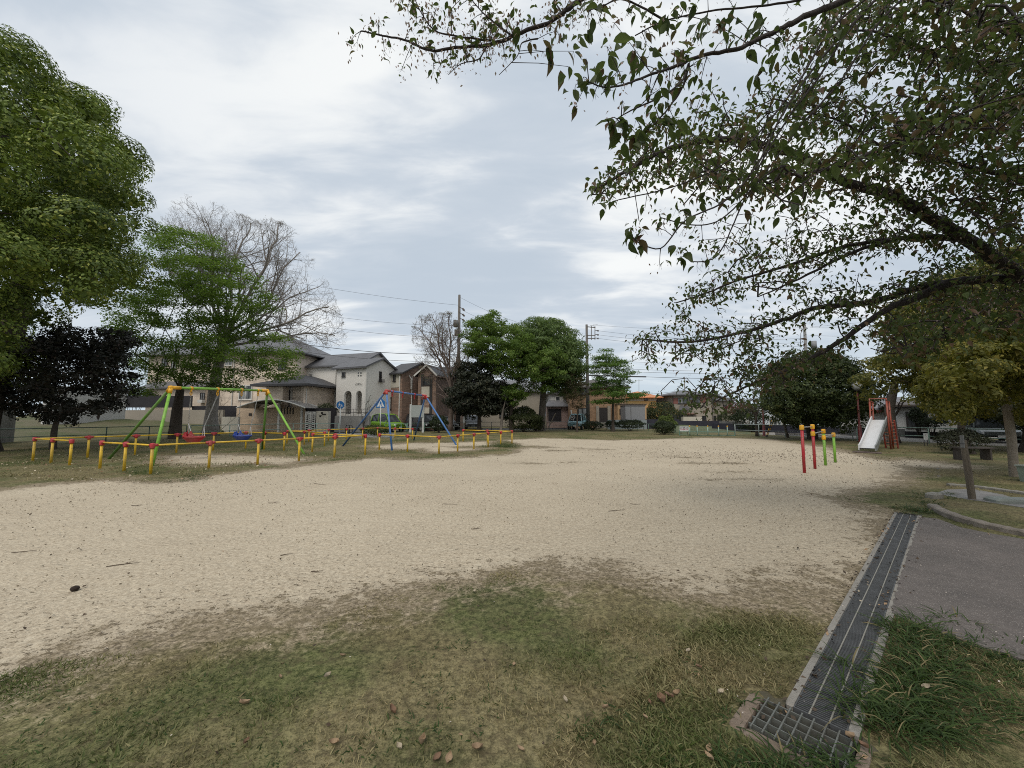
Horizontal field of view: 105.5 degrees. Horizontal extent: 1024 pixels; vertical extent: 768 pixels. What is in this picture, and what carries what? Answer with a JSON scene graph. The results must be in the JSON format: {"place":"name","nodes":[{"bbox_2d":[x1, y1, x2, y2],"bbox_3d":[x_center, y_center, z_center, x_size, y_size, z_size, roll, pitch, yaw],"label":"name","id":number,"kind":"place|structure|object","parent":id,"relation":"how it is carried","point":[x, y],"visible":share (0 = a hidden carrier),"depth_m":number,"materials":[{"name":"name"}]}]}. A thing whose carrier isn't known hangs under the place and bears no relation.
{"place":"outdoors","nodes":[
{"label":"outdoors","id":0,"kind":"place"},
{"bbox_2d":[14,413,222,440],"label":"grass bank","id":1,"kind":"structure","parent":0,"point":[116,428],"depth_m":29.94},
{"bbox_2d":[41,386,126,423],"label":"boundary wall","id":2,"kind":"structure","parent":1,"relation":"on","point":[84,398],"depth_m":33.16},
{"bbox_2d":[337,433,394,437],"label":"pavement","id":3,"kind":"structure","parent":0,"point":[367,434],"depth_m":30.85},
{"bbox_2d":[359,424,388,434],"bbox_3d":[-10.471,3.524,29.825,2.436,0.956,2.054,0,-5,0],"label":"bush","id":4,"kind":"object","parent":3,"relation":"on","point":[384,428],"visible":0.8,"depth_m":29.47,"materials":[{"name":"green plant"}]},
{"bbox_2d":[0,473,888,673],"bbox_3d":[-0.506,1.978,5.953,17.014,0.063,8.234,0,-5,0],"label":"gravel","id":5,"kind":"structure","parent":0,"point":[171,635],"depth_m":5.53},
{"bbox_2d":[334,428,571,432],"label":"road","id":6,"kind":"structure","parent":0,"point":[460,429],"depth_m":42.23,"materials":[{"name":"asphalt"}]},
{"bbox_2d":[453,295,464,429],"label":"utility pole","id":7,"kind":"object","parent":6,"relation":"on","point":[458,321],"visible":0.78,"depth_m":42.47,"materials":[{"name":"concrete"}]},
{"bbox_2d":[0,417,1023,767],"bbox_3d":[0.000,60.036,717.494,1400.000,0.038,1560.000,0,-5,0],"label":"ground","id":8,"kind":"structure","parent":0,"point":[538,519],"depth_m":3.68,"materials":[{"name":"sand"}]},
{"bbox_2d":[0,410,15,442],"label":"concrete wall","id":9,"kind":"structure","parent":8,"relation":"on","point":[6,422],"depth_m":21.75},
{"bbox_2d":[0,321,142,449],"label":"dark leaf tree","id":10,"kind":"object","parent":8,"relation":"on","point":[95,357],"visible":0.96,"depth_m":16.48,"materials":[{"name":"black plant"}]},
{"bbox_2d":[0,23,164,451],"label":"camphor tree","id":11,"kind":"object","parent":8,"relation":"on","point":[87,202],"visible":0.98,"depth_m":13.69,"materials":[{"name":"green plant"}]},
{"bbox_2d":[0,425,186,441],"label":"pipe railing","id":12,"kind":"object","parent":8,"relation":"on","point":[106,434],"visible":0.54,"depth_m":21.97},
{"bbox_2d":[1,453,315,479],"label":"pale leaf litter","id":13,"kind":"object","parent":8,"relation":"on","point":[141,466],"visible":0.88,"depth_m":11.81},
{"bbox_2d":[31,431,285,464],"bbox_3d":[-12.755,2.330,14.746,2.680,0.853,6.766,-3,-6,36],"label":"barrier rail","id":14,"kind":"object","parent":8,"relation":"on","point":[71,441],"visible":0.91,"depth_m":13.78,"materials":[{"name":"metal"}]},
{"bbox_2d":[125,410,224,426],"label":"garden wall","id":15,"kind":"structure","parent":8,"relation":"on","point":[196,417],"depth_m":37.14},
{"bbox_2d":[126,396,192,407],"bbox_3d":[-35.019,1.754,38.625,6.552,1.167,0.080,0,-5,0],"label":"boundary fence","id":16,"kind":"object","parent":15,"relation":"on","point":[145,402],"visible":0.57,"depth_m":38.58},
{"bbox_2d":[97,223,305,438],"bbox_3d":[-21.275,-3.778,26.208,16.232,14.809,8.512,-2,-5,21],"label":"spreading tree","id":17,"kind":"object","parent":8,"relation":"on","point":[159,298],"visible":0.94,"depth_m":24.67,"materials":[{"name":"green plant"}]},
{"bbox_2d":[107,385,304,465],"bbox_3d":[-11.046,1.421,14.450,3.942,2.734,4.922,-3,-6,35],"label":"swing set","id":18,"kind":"object","parent":8,"relation":"on","point":[170,388],"visible":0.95,"depth_m":13.22,"materials":[{"name":"green paint"}]},
{"bbox_2d":[182,395,217,442],"bbox_3d":[-11.079,1.221,13.645,0.603,1.698,1.024,-1,-5,10],"label":"baby swing","id":19,"kind":"object","parent":18,"relation":"hanging from","point":[188,437],"visible":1,"depth_m":13.41,"materials":[{"name":"plastic"}]},
{"bbox_2d":[232,396,257,440],"bbox_3d":[-10.671,1.368,15.549,0.555,1.821,0.816,-2,-5,19],"label":"baby swing","id":20,"kind":"object","parent":18,"relation":"hanging from","point":[237,436],"visible":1,"depth_m":15.27,"materials":[{"name":"plastic"}]},
{"bbox_2d":[192,406,236,416],"bbox_3d":[-29.372,2.722,38.345,5.021,1.112,0.080,-1,-5,9],"label":"boundary fence","id":21,"kind":"object","parent":8,"relation":"on","point":[229,410],"visible":0.36,"depth_m":38.06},
{"bbox_2d":[221,417,239,431],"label":"garden wall","id":22,"kind":"structure","parent":8,"relation":"on","point":[233,421],"depth_m":34.50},
{"bbox_2d":[98,433,366,473],"bbox_3d":[-8.624,2.183,12.943,2.898,0.853,6.715,-3,-6,35],"label":"barrier rail","id":23,"kind":"object","parent":8,"relation":"on","point":[335,436],"visible":0.94,"depth_m":11.02,"materials":[{"name":"metal"}]},
{"bbox_2d":[135,335,335,416],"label":"house","id":24,"kind":"structure","parent":8,"relation":"on","point":[311,390],"depth_m":41.55,"materials":[{"name":"beige"}]},
{"bbox_2d":[238,385,252,399],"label":"window","id":25,"kind":"structure","parent":24,"relation":"in","point":[247,395],"depth_m":41.66,"materials":[{"name":"white glass"}]},
{"bbox_2d":[158,194,347,435],"bbox_3d":[-21.116,-5.825,29.605,17.734,19.490,9.242,0,-5,0],"label":"bare tree","id":26,"kind":"object","parent":8,"relation":"on","point":[213,419],"visible":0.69,"depth_m":29.24,"materials":[{"name":"brown plant"}]},
{"bbox_2d":[190,423,338,436],"bbox_3d":[-18.717,3.587,30.214,1.301,0.964,10.064,-4,-6,40],"label":"pipe railing","id":27,"kind":"object","parent":8,"relation":"on","point":[316,428],"visible":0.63,"depth_m":30.45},
{"bbox_2d":[237,407,305,431],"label":"garden wall","id":28,"kind":"structure","parent":8,"relation":"on","point":[291,415],"depth_m":36.55,"materials":[{"name":"beige concrete"}]},
{"bbox_2d":[236,399,320,431],"bbox_3d":[-21.335,2.940,35.880,6.119,2.974,3.200,0,-5,0],"label":"carport","id":29,"kind":"object","parent":8,"relation":"on","point":[261,404],"visible":0.8,"depth_m":35.69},
{"bbox_2d":[305,412,315,431],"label":"garden gate","id":30,"kind":"structure","parent":8,"relation":"on","point":[310,415],"depth_m":34.38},
{"bbox_2d":[306,408,336,431],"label":"garden wall","id":31,"kind":"structure","parent":8,"relation":"on","point":[333,412],"depth_m":36.27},
{"bbox_2d":[316,411,330,432],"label":"gate pillar","id":32,"kind":"structure","parent":8,"relation":"on","point":[323,416],"depth_m":34.07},
{"bbox_2d":[286,427,413,445],"bbox_3d":[-9.218,3.033,22.896,3.466,0.778,6.783,-2,-5,27],"label":"barrier rail","id":33,"kind":"object","parent":8,"relation":"on","point":[324,432],"visible":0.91,"depth_m":22.97,"materials":[{"name":"metal"}]},
{"bbox_2d":[305,352,397,417],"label":"house","id":34,"kind":"structure","parent":8,"relation":"on","point":[357,379],"depth_m":39.55,"materials":[{"name":"paint"}]},
{"bbox_2d":[334,416,370,431],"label":"garden wall","id":35,"kind":"structure","parent":8,"relation":"on","point":[354,421],"depth_m":35.44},
{"bbox_2d":[371,413,405,431],"bbox_3d":[-11.672,3.628,36.628,3.506,1.716,1.750,-3,-6,33],"label":"parked car","id":36,"kind":"object","parent":8,"relation":"on","point":[375,418],"visible":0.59,"depth_m":36.23,"materials":[{"name":"green metal"}]},
{"bbox_2d":[342,389,456,450],"bbox_3d":[-5.546,1.842,20.198,4.562,2.831,5.025,-3,-6,36],"label":"swing set","id":37,"kind":"object","parent":8,"relation":"on","point":[386,391],"visible":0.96,"depth_m":18.75,"materials":[{"name":"blue paint"}]},
{"bbox_2d":[409,404,424,431],"bbox_3d":[-8.537,3.128,34.896,1.306,2.640,0.170,0,-5,0],"label":"board sign","id":38,"kind":"object","parent":8,"relation":"on","point":[415,410],"visible":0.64,"depth_m":34.87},
{"bbox_2d":[389,362,453,429],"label":"house","id":39,"kind":"structure","parent":8,"relation":"on","point":[407,377],"depth_m":40.90,"materials":[{"name":"brown brick"}]},
{"bbox_2d":[405,413,439,430],"bbox_3d":[-8.931,3.792,38.822,2.015,1.746,4.406,4,-6,-40],"label":"parked car","id":40,"kind":"object","parent":8,"relation":"on","point":[428,417],"visible":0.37,"depth_m":37.97,"materials":[{"name":"white metal"}]},
{"bbox_2d":[429,415,448,432],"bbox_3d":[-6.367,3.479,33.827,1.853,1.678,1.838,0,-5,0],"label":"bush","id":41,"kind":"object","parent":8,"relation":"on","point":[436,420],"visible":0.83,"depth_m":33.54,"materials":[{"name":"green plant"}]},
{"bbox_2d":[411,311,477,430],"bbox_3d":[-6.733,-1.452,38.738,7.423,12.316,6.665,0,-5,0],"label":"bare tree","id":42,"kind":"object","parent":8,"relation":"on","point":[447,361],"visible":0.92,"depth_m":38.64,"materials":[{"name":"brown plant"}]},
{"bbox_2d":[378,429,512,453],"bbox_3d":[-2.856,2.713,18.976,3.578,0.778,6.726,-2,-5,28],"label":"barrier rail","id":43,"kind":"object","parent":8,"relation":"on","point":[439,436],"visible":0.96,"depth_m":17.06,"materials":[{"name":"metal"}]},
{"bbox_2d":[465,415,481,429],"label":"parked car","id":44,"kind":"object","parent":8,"relation":"on","point":[469,422],"visible":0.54,"depth_m":41.27,"materials":[{"name":"white metal"}]},
{"bbox_2d":[441,360,517,431],"bbox_3d":[-3.185,0.904,37.200,7.520,7.250,7.077,0,-5,0],"label":"dark evergreen","id":45,"kind":"object","parent":8,"relation":"on","point":[482,398],"visible":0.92,"depth_m":35.33,"materials":[{"name":"green plant"}]},
{"bbox_2d":[4,435,958,767],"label":"weed tufts","id":46,"kind":"object","parent":8,"relation":"on","point":[894,507],"visible":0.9,"depth_m":1.98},
{"bbox_2d":[464,380,539,426],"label":"house","id":47,"kind":"structure","parent":8,"relation":"on","point":[532,401],"depth_m":53.50,"materials":[{"name":"beige"}]},
{"bbox_2d":[0,433,1023,495],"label":"meadow grass","id":48,"kind":"structure","parent":8,"relation":"on","point":[137,452],"depth_m":15.30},
{"bbox_2d":[499,387,528,432],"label":"tree","id":49,"kind":"object","parent":8,"relation":"on","point":[506,392],"visible":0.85,"depth_m":34.68,"materials":[{"name":"green plant"}]},
{"bbox_2d":[457,309,571,431],"bbox_3d":[0.331,-1.202,36.054,11.150,11.281,8.555,0,-5,0],"label":"green tree","id":50,"kind":"object","parent":8,"relation":"on","point":[499,361],"visible":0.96,"depth_m":34.81,"materials":[{"name":"green plant"}]},
{"bbox_2d":[13,438,1022,767],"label":"leaf litter","id":51,"kind":"object","parent":8,"relation":"on","point":[739,598],"visible":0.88,"depth_m":4.08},
{"bbox_2d":[503,405,543,431],"bbox_3d":[1.022,3.260,36.427,3.974,2.570,3.372,0,-5,0],"label":"bush","id":52,"kind":"object","parent":8,"relation":"on","point":[520,414],"visible":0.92,"depth_m":35.56,"materials":[{"name":"green plant"}]},
{"bbox_2d":[510,316,592,430],"bbox_3d":[3.904,-1.309,39.167,8.851,12.024,9.952,0,-5,0],"label":"rounded tree","id":53,"kind":"object","parent":8,"relation":"on","point":[544,327],"visible":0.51,"depth_m":37.21,"materials":[{"name":"green plant"}]},
{"bbox_2d":[546,393,567,427],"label":"house","id":54,"kind":"structure","parent":8,"relation":"on","point":[556,404],"depth_m":48.63,"materials":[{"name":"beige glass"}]},
{"bbox_2d":[562,372,590,431],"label":"tree","id":55,"kind":"object","parent":8,"relation":"on","point":[580,384],"visible":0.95,"depth_m":35.92,"materials":[{"name":"green plant"}]},
{"bbox_2d":[568,414,586,429],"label":"parked van","id":56,"kind":"object","parent":8,"relation":"on","point":[581,418],"visible":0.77,"depth_m":41.85,"materials":[{"name":"teal metal"}]},
{"bbox_2d":[585,324,598,428],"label":"utility pole","id":57,"kind":"object","parent":8,"relation":"on","point":[587,391],"visible":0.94,"depth_m":44.03,"materials":[{"name":"concrete"}]},
{"bbox_2d":[580,421,604,429],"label":"bush","id":58,"kind":"object","parent":8,"relation":"on","point":[595,424],"visible":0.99,"depth_m":39.82,"materials":[{"name":"green plant"}]},
{"bbox_2d":[561,380,646,427],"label":"house","id":59,"kind":"structure","parent":8,"relation":"on","point":[600,413],"depth_m":46.88,"materials":[{"name":"beige brick"}]},
{"bbox_2d":[599,408,607,421],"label":"door","id":60,"kind":"structure","parent":59,"relation":"in","point":[603,417],"depth_m":46.80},
{"bbox_2d":[583,348,649,431],"bbox_3d":[9.808,0.469,37.096,5.399,8.103,6.597,-4,-6,40],"label":"tree","id":61,"kind":"object","parent":8,"relation":"on","point":[615,362],"visible":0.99,"depth_m":36.72,"materials":[{"name":"green plant"}]},
{"bbox_2d":[614,419,645,430],"bbox_3d":[11.549,4.053,38.323,3.274,1.286,3.154,0,-5,0],"label":"bush","id":62,"kind":"object","parent":8,"relation":"on","point":[635,422],"visible":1,"depth_m":37.71,"materials":[{"name":"green plant"}]},
{"bbox_2d":[620,405,644,419],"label":"storage shed","id":63,"kind":"structure","parent":8,"relation":"on","point":[631,412],"depth_m":43.40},
{"bbox_2d":[626,391,662,417],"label":"house","id":64,"kind":"structure","parent":8,"relation":"on","point":[647,399],"depth_m":57.97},
{"bbox_2d":[650,420,675,434],"bbox_3d":[11.986,3.444,30.807,1.947,1.264,1.797,0,-5,0],"label":"bush","id":65,"kind":"object","parent":8,"relation":"on","point":[665,425],"visible":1,"depth_m":30.51,"materials":[{"name":"green plant"}]},
{"bbox_2d":[646,401,682,418],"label":"bush","id":66,"kind":"object","parent":8,"relation":"on","point":[660,409],"visible":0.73,"depth_m":48.91,"materials":[{"name":"green plant"}]},
{"bbox_2d":[655,414,677,432],"bbox_3d":[13.191,3.422,33.324,1.880,1.713,1.695,0,-5,0],"label":"bush","id":67,"kind":"object","parent":8,"relation":"on","point":[667,418],"visible":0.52,"depth_m":33.08,"materials":[{"name":"green plant"}]},
{"bbox_2d":[338,0,1023,420],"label":"cherry tree","id":68,"kind":"object","parent":8,"relation":"on","point":[914,134],"visible":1,"depth_m":4.33,"materials":[{"name":"green plant"}]},
{"bbox_2d":[657,390,735,420],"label":"house","id":69,"kind":"structure","parent":8,"relation":"on","point":[674,400],"depth_m":55.94,"materials":[{"name":"stone"}]},
{"bbox_2d":[679,421,718,425],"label":"garden wall","id":70,"kind":"structure","parent":8,"relation":"on","point":[700,423],"depth_m":47.21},
{"bbox_2d":[715,411,734,420],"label":"bush","id":71,"kind":"object","parent":8,"relation":"on","point":[725,418],"visible":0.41,"depth_m":47.59,"materials":[{"name":"green plant"}]},
{"bbox_2d":[736,387,760,435],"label":"bare tree","id":72,"kind":"object","parent":8,"relation":"on","point":[755,414],"visible":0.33,"depth_m":28.40,"materials":[{"name":"brown plant"}]},
{"bbox_2d":[730,407,769,431],"bbox_3d":[21.770,3.186,35.853,3.235,2.600,2.862,0,-5,0],"label":"bush","id":73,"kind":"object","parent":8,"relation":"on","point":[737,415],"visible":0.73,"depth_m":35.50,"materials":[{"name":"green plant"}]},
{"bbox_2d":[712,423,839,434],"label":"boundary wall","id":74,"kind":"structure","parent":8,"relation":"on","point":[775,428],"depth_m":34.95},
{"bbox_2d":[734,424,852,440],"bbox_3d":[18.752,3.271,26.464,0.217,0.984,7.069,3,-5,-31],"label":"pipe railing","id":75,"kind":"object","parent":8,"relation":"on","point":[758,430],"visible":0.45,"depth_m":27.82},
{"bbox_2d":[729,693,872,767],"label":"catch basin","id":76,"kind":"object","parent":8,"relation":"in","point":[751,718],"visible":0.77,"depth_m":1.86,"materials":[{"name":"metal"}]},
{"bbox_2d":[799,424,836,472],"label":"horizontal bars","id":77,"kind":"object","parent":8,"relation":"on","point":[812,428],"visible":0.94,"depth_m":11.09,"materials":[{"name":"red paint"}]},
{"bbox_2d":[753,348,887,438],"bbox_3d":[19.927,0.561,25.015,10.234,6.015,7.252,0,-5,0],"label":"round evergreen","id":78,"kind":"object","parent":8,"relation":"on","point":[830,401],"visible":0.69,"depth_m":23.02,"materials":[{"name":"green plant"}]},
{"bbox_2d":[759,512,921,751],"bbox_3d":[3.789,1.968,3.928,6.194,0.316,0.536,4,-6,-42],"label":"drain channel","id":79,"kind":"object","parent":8,"relation":"on","point":[792,698],"visible":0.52,"depth_m":2.49,"materials":[{"name":"concrete"}]},
{"bbox_2d":[793,610,881,736],"bbox_3d":[2.078,1.713,2.419,1.503,0.039,0.213,4,-6,-42],"label":"drain grate","id":80,"kind":"object","parent":79,"relation":"in","point":[855,631],"visible":0.67,"depth_m":2.28,"materials":[{"name":"metal"}]},
{"bbox_2d":[846,561,900,620],"bbox_3d":[3.206,1.795,3.421,1.503,0.039,0.213,4,-6,-42],"label":"drain grate","id":81,"kind":"object","parent":79,"relation":"in","point":[879,574],"visible":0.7,"depth_m":3.32,"materials":[{"name":"metal"}]},
{"bbox_2d":[872,532,909,567],"bbox_3d":[4.333,1.876,4.424,1.503,0.039,0.213,4,-6,-42],"label":"drain grate","id":82,"kind":"object","parent":79,"relation":"in","point":[892,549],"visible":0.74,"depth_m":4.33,"materials":[{"name":"metal"}]},
{"bbox_2d":[887,513,916,535],"bbox_3d":[5.461,1.958,5.426,1.503,0.039,0.213,4,-6,-42],"label":"drain grate","id":83,"kind":"object","parent":79,"relation":"in","point":[901,528],"visible":0.79,"depth_m":5.36,"materials":[{"name":"metal"}]},
{"bbox_2d":[851,383,861,441],"bbox_3d":[19.984,1.592,22.445,0.520,3.476,0.512,0,-5,0],"label":"street lamp","id":84,"kind":"object","parent":8,"relation":"on","point":[857,389],"visible":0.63,"depth_m":22.38,"materials":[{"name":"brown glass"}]},
{"bbox_2d":[697,604,1023,767],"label":"tall grass","id":85,"kind":"structure","parent":8,"relation":"on","point":[921,697],"depth_m":2.03,"materials":[{"name":"plant"}]},
{"bbox_2d":[842,397,900,427],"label":"house","id":86,"kind":"structure","parent":8,"relation":"on","point":[878,416],"depth_m":34.33,"materials":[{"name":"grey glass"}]},
{"bbox_2d":[852,398,898,453],"bbox_3d":[15.758,1.736,16.890,4.135,2.311,0.852,4,-6,-38],"label":"slide","id":87,"kind":"object","parent":8,"relation":"on","point":[873,433],"visible":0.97,"depth_m":17.14,"materials":[{"name":"metal"}]},
{"bbox_2d":[905,431,952,439],"bbox_3d":[27.378,3.487,25.216,0.100,0.750,2.947,2,-5,-18],"label":"boundary fence","id":88,"kind":"object","parent":8,"relation":"on","point":[910,432],"visible":0.29,"depth_m":26.15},
{"bbox_2d":[847,235,1023,444],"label":"olive tree","id":89,"kind":"object","parent":8,"relation":"on","point":[906,382],"visible":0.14,"depth_m":19.37,"materials":[{"name":"green plant"}]},
{"bbox_2d":[878,401,996,437],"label":"house","id":90,"kind":"structure","parent":8,"relation":"on","point":[902,419],"depth_m":28.91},
{"bbox_2d":[905,412,929,428],"bbox_3d":[29.858,2.693,28.685,1.225,1.225,0.110,-4,-6,40],"label":"window","id":91,"kind":"structure","parent":90,"relation":"in","point":[909,423],"depth_m":28.90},
{"bbox_2d":[856,426,1021,445],"bbox_3d":[23.268,2.429,16.143,0.933,0.984,15.105,2,-5,-18],"label":"pipe railing","id":92,"kind":"object","parent":8,"relation":"on","point":[929,436],"visible":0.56,"depth_m":20.40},
{"bbox_2d":[900,302,1023,476],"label":"mottled trunk tree","id":93,"kind":"object","parent":8,"relation":"on","point":[980,376],"visible":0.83,"depth_m":8.72,"materials":[{"name":"green plant"}]},
{"bbox_2d":[932,427,994,453],"bbox_3d":[17.491,2.229,15.110,1.661,1.135,1.636,4,-6,-42],"label":"bush","id":94,"kind":"object","parent":8,"relation":"on","point":[974,437],"visible":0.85,"depth_m":14.99,"materials":[{"name":"green plant"}]},
{"bbox_2d":[959,435,976,499],"bbox_3d":[8.201,1.552,6.996,0.142,1.249,0.125,-4,-6,38],"label":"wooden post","id":95,"kind":"object","parent":8,"relation":"on","point":[969,481],"visible":0.84,"depth_m":6.98,"materials":[{"name":"brown wood"}]},
{"bbox_2d":[949,447,994,459],"bbox_3d":[15.584,2.355,13.175,1.150,0.438,0.360,0,-5,0],"label":"bench","id":96,"kind":"object","parent":8,"relation":"on","point":[985,453],"visible":0.8,"depth_m":13.12,"materials":[{"name":"grey stone"}]},
{"bbox_2d":[927,503,1023,536],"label":"kerb","id":97,"kind":"structure","parent":8,"relation":"on","point":[954,516],"depth_m":5.32,"materials":[{"name":"concrete"}]},
{"bbox_2d":[946,483,1023,494],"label":"kerb","id":98,"kind":"structure","parent":8,"relation":"on","point":[993,488],"depth_m":7.82,"materials":[{"name":"grey concrete"}]},
{"bbox_2d":[955,394,1023,453],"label":"dark leaf tree","id":99,"kind":"object","parent":8,"relation":"on","point":[999,416],"visible":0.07,"depth_m":14.99,"materials":[{"name":"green plant"}]},
{"bbox_2d":[980,418,1023,451],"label":"dark leaf tree","id":100,"kind":"object","parent":8,"relation":"on","point":[1021,447],"visible":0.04,"depth_m":16.13,"materials":[{"name":"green plant"}]},
{"bbox_2d":[983,496,1023,503],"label":"concrete slab","id":101,"kind":"structure","parent":8,"relation":"on","point":[1008,500],"depth_m":6.64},
{"bbox_2d":[1014,464,1023,481],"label":"litter bin","id":102,"kind":"object","parent":8,"relation":"on","point":[1020,468],"visible":1,"depth_m":8.83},
{"bbox_2d":[0,477,1023,767],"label":"grass","id":103,"kind":"structure","parent":0,"point":[760,635],"depth_m":2.09,"materials":[{"name":"plant"}]},
{"bbox_2d":[0,0,1023,416],"label":"sky","id":104,"kind":"structure","parent":0,"point":[410,190],"materials":[{"name":"white"}]},
{"bbox_2d":[672,425,750,433],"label":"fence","id":105,"kind":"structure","parent":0,"point":[700,428],"depth_m":36.57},
{"bbox_2d":[759,432,1019,445],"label":"road","id":106,"kind":"structure","parent":0,"point":[916,440],"depth_m":24.45,"materials":[{"name":"asphalt"}]},
{"bbox_2d":[906,407,927,437],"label":"tree","id":107,"kind":"object","parent":106,"relation":"on","point":[913,414],"visible":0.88,"depth_m":25.81,"materials":[{"name":"green plant"}]},
{"bbox_2d":[913,417,948,438],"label":"tree","id":108,"kind":"object","parent":106,"relation":"on","point":[929,421],"visible":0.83,"depth_m":25.01,"materials":[{"name":"green plant"}]},
{"bbox_2d":[965,418,1021,442],"bbox_3d":[28.002,2.616,22.865,2.015,1.496,4.306,-4,-6,38],"label":"parked car","id":109,"kind":"object","parent":106,"relation":"on","point":[978,423],"visible":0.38,"depth_m":21.91,"materials":[{"name":"white metal"}]},
{"bbox_2d":[925,492,943,498],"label":"stone block","id":110,"kind":"structure","parent":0,"point":[933,495],"depth_m":7.01,"materials":[{"name":"grey concrete"}]},
{"bbox_2d":[891,517,1023,661],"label":"path","id":111,"kind":"structure","parent":0,"point":[988,567],"depth_m":3.45,"materials":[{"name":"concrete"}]},
{"bbox_2d":[939,489,1023,507],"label":"slab path","id":112,"kind":"structure","parent":0,"point":[980,494],"depth_m":7.34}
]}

